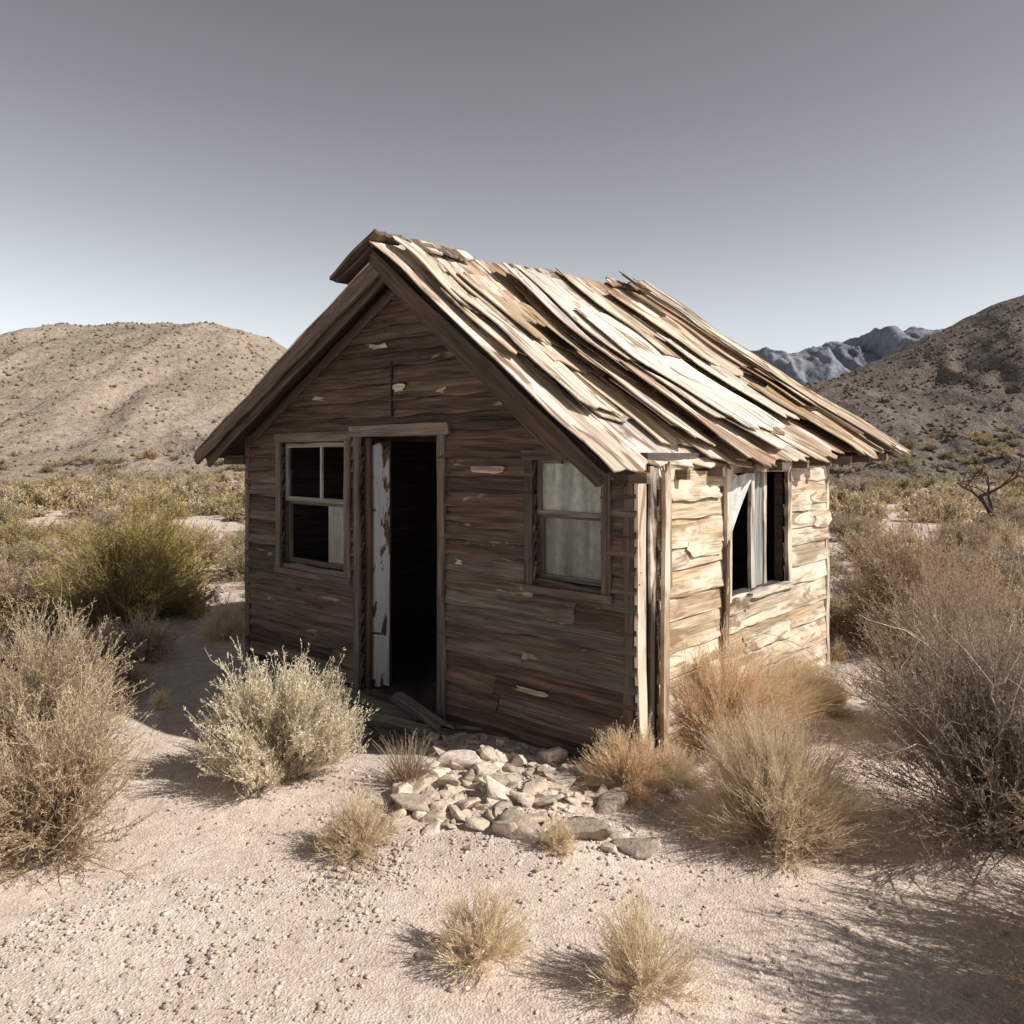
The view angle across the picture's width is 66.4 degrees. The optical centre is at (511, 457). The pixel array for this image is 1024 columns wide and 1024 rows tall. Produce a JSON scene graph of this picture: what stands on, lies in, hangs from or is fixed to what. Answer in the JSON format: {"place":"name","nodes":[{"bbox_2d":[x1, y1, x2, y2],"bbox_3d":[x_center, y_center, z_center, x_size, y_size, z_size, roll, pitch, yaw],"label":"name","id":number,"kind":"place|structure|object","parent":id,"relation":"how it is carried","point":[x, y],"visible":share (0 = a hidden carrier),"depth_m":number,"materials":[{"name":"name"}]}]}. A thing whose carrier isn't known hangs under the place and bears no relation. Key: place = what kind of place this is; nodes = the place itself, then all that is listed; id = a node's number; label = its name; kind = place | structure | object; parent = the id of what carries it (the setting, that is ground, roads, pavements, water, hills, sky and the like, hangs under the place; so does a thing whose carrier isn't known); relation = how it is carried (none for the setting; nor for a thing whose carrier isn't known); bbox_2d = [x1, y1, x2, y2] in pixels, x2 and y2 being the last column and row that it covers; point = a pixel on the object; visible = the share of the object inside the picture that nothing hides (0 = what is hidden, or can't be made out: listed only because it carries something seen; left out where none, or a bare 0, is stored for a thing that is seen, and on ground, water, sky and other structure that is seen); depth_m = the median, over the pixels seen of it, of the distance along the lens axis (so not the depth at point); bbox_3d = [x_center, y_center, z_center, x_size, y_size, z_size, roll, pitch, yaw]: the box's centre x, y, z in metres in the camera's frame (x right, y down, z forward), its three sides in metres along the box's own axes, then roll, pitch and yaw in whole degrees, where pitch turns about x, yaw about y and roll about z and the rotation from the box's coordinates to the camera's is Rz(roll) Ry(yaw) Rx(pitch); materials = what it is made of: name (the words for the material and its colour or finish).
{"place":"outdoors","nodes":[
{"label":"outdoors","id":0,"kind":"place"},
{"bbox_2d":[0,322,287,480],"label":"hill","id":1,"kind":"structure","parent":0,"point":[224,400],"depth_m":101.98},
{"bbox_2d":[0,302,1023,479],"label":"hillside scrub","id":2,"kind":"object","parent":1,"relation":"on","point":[949,435],"visible":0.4,"depth_m":96.07,"materials":[{"name":"foliage"}]},
{"bbox_2d":[0,479,1023,1023],"bbox_3d":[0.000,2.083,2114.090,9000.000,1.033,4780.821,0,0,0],"label":"ground","id":3,"kind":"structure","parent":0,"point":[906,987],"depth_m":3.63,"materials":[{"name":"beige sand"}]},
{"bbox_2d":[0,581,154,769],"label":"desert shrub","id":4,"kind":"object","parent":3,"relation":"on","point":[47,692],"visible":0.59,"depth_m":5.23,"materials":[{"name":"beige plant"}]},
{"bbox_2d":[0,648,167,893],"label":"desert shrub","id":5,"kind":"object","parent":3,"relation":"on","point":[47,804],"visible":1,"depth_m":4.10,"materials":[{"name":"beige plant"}]},
{"bbox_2d":[2,478,244,638],"bbox_3d":[-4.769,1.185,9.845,2.652,1.904,2.751,0,0,19],"label":"rabbitbrush","id":6,"kind":"object","parent":3,"relation":"on","point":[138,572],"visible":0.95,"depth_m":9.46,"materials":[{"name":"green plant"}]},
{"bbox_2d":[183,636,379,799],"bbox_3d":[-1.515,1.660,5.148,1.279,0.937,1.240,0,0,-9],"label":"sagebrush","id":7,"kind":"object","parent":3,"relation":"on","point":[272,742],"visible":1,"depth_m":5.00,"materials":[{"name":"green plant"}]},
{"bbox_2d":[304,775,404,867],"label":"bunch grass","id":8,"kind":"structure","parent":3,"relation":"on","point":[344,836],"depth_m":4.11,"materials":[{"name":"beige plant"}]},
{"bbox_2d":[363,729,447,784],"bbox_3d":[-0.660,1.924,4.989,0.598,0.388,0.550,0,0,28],"label":"dead twig tuft","id":9,"kind":"object","parent":3,"relation":"on","point":[409,769],"visible":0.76,"depth_m":4.97,"materials":[{"name":"brown plant"}]},
{"bbox_2d":[418,866,543,996],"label":"bunch grass","id":10,"kind":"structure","parent":3,"relation":"on","point":[487,935],"depth_m":3.26,"materials":[{"name":"beige plant"}]},
{"bbox_2d":[0,422,1023,715],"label":"desert scrub","id":11,"kind":"object","parent":3,"relation":"on","point":[26,500],"visible":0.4,"depth_m":21.21,"materials":[{"name":"green plant"}]},
{"bbox_2d":[0,514,1023,720],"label":"dry grass clumps","id":12,"kind":"object","parent":3,"relation":"on","point":[227,625],"visible":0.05,"depth_m":9.03,"materials":[{"name":"beige plant"}]},
{"bbox_2d":[0,649,1023,1023],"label":"pebbles","id":13,"kind":"object","parent":3,"relation":"on","point":[212,959],"visible":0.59,"depth_m":3.61,"materials":[{"name":"gravel"}]},
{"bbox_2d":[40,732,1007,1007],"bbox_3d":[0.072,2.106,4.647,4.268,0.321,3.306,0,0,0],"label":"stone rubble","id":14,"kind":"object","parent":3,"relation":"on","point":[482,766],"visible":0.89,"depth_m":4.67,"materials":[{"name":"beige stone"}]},
{"bbox_2d":[193,229,911,763],"bbox_3d":[0.300,0.090,8.243,5.798,4.520,5.633,0,0,42],"label":"abandoned cabin","id":15,"kind":"object","parent":3,"relation":"on","point":[537,507],"visible":0.96,"depth_m":6.43,"materials":[{"name":"brown wood"}]},
{"bbox_2d":[543,463,600,512],"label":"window pane upper","id":16,"kind":"structure","parent":15,"relation":"in","point":[565,488],"depth_m":5.54,"materials":[{"name":"grey glass"}]},
{"bbox_2d":[546,518,600,579],"label":"window pane","id":17,"kind":"structure","parent":15,"relation":"in","point":[573,547],"depth_m":5.55,"materials":[{"name":"grey glass"}]},
{"bbox_2d":[535,805,580,861],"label":"bunch grass","id":18,"kind":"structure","parent":3,"relation":"on","point":[555,838],"depth_m":4.10,"materials":[{"name":"beige plant"}]},
{"bbox_2d":[566,716,683,807],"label":"bunch grass","id":19,"kind":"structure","parent":3,"relation":"on","point":[633,770],"depth_m":4.90,"materials":[{"name":"brown plant"}]},
{"bbox_2d":[647,729,713,806],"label":"bunch grass","id":20,"kind":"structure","parent":3,"relation":"on","point":[686,765],"depth_m":4.96,"materials":[{"name":"brown plant"}]},
{"bbox_2d":[669,616,817,763],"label":"bunch grass","id":21,"kind":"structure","parent":3,"relation":"on","point":[708,699],"depth_m":5.48,"materials":[{"name":"brown plant"}]},
{"bbox_2d":[720,517,1023,847],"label":"dead branches","id":22,"kind":"object","parent":3,"relation":"on","point":[998,711],"visible":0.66,"depth_m":4.42,"materials":[{"name":"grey wood"}]},
{"bbox_2d":[815,540,1023,898],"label":"dry shrub","id":23,"kind":"object","parent":3,"relation":"on","point":[991,825],"visible":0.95,"depth_m":4.30,"materials":[{"name":"brown plant"}]},
{"bbox_2d":[825,517,1023,763],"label":"dry shrub","id":24,"kind":"object","parent":3,"relation":"on","point":[931,606],"visible":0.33,"depth_m":5.89,"materials":[{"name":"brown plant"}]},
{"bbox_2d":[829,485,1023,653],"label":"dry shrub","id":25,"kind":"object","parent":3,"relation":"on","point":[871,576],"visible":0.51,"depth_m":8.48,"materials":[{"name":"brown plant"}]},
{"bbox_2d":[957,447,1023,518],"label":"dead tree","id":26,"kind":"object","parent":3,"relation":"on","point":[980,497],"visible":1,"depth_m":21.51,"materials":[{"name":"brown wood"}]},
{"bbox_2d":[966,792,1023,1023],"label":"dry shrub","id":27,"kind":"object","parent":3,"relation":"on","point":[1018,973],"visible":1,"depth_m":2.85,"materials":[{"name":"brown plant"}]},
{"bbox_2d":[979,778,1023,867],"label":"dry shrub","id":28,"kind":"object","parent":3,"relation":"on","point":[1016,817],"visible":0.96,"depth_m":3.52,"materials":[{"name":"brown plant"}]},
{"bbox_2d":[0,0,1023,353],"label":"sky","id":29,"kind":"structure","parent":0,"point":[796,175],"materials":[{"name":"grey"}]},
{"bbox_2d":[575,868,718,1023],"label":"bunch grass","id":30,"kind":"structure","parent":0,"point":[643,976],"depth_m":3.04,"materials":[{"name":"beige plant"}]},
{"bbox_2d":[659,684,900,879],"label":"bunch grass","id":31,"kind":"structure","parent":0,"point":[780,792],"depth_m":4.30,"materials":[{"name":"beige plant"}]},
{"bbox_2d":[740,644,859,733],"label":"bunch grass","id":32,"kind":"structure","parent":0,"point":[798,689],"depth_m":5.82,"materials":[{"name":"brown plant"}]},
{"bbox_2d":[788,656,816,694],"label":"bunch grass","id":33,"kind":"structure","parent":0,"point":[798,672],"depth_m":6.88,"materials":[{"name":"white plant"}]},
{"bbox_2d":[790,647,861,713],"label":"bunch grass","id":34,"kind":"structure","parent":0,"point":[826,678],"depth_m":6.71,"materials":[{"name":"brown plant"}]},
{"bbox_2d":[746,326,949,384],"bbox_3d":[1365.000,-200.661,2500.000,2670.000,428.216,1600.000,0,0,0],"label":"distant mountains","id":35,"kind":"structure","parent":0,"point":[827,361],"depth_m":2349.97,"materials":[{"name":"grey stone"}]},
{"bbox_2d":[803,295,1023,483],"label":"hill","id":36,"kind":"structure","parent":0,"point":[994,358],"depth_m":91.20,"materials":[{"name":"brown soil"}]}
]}

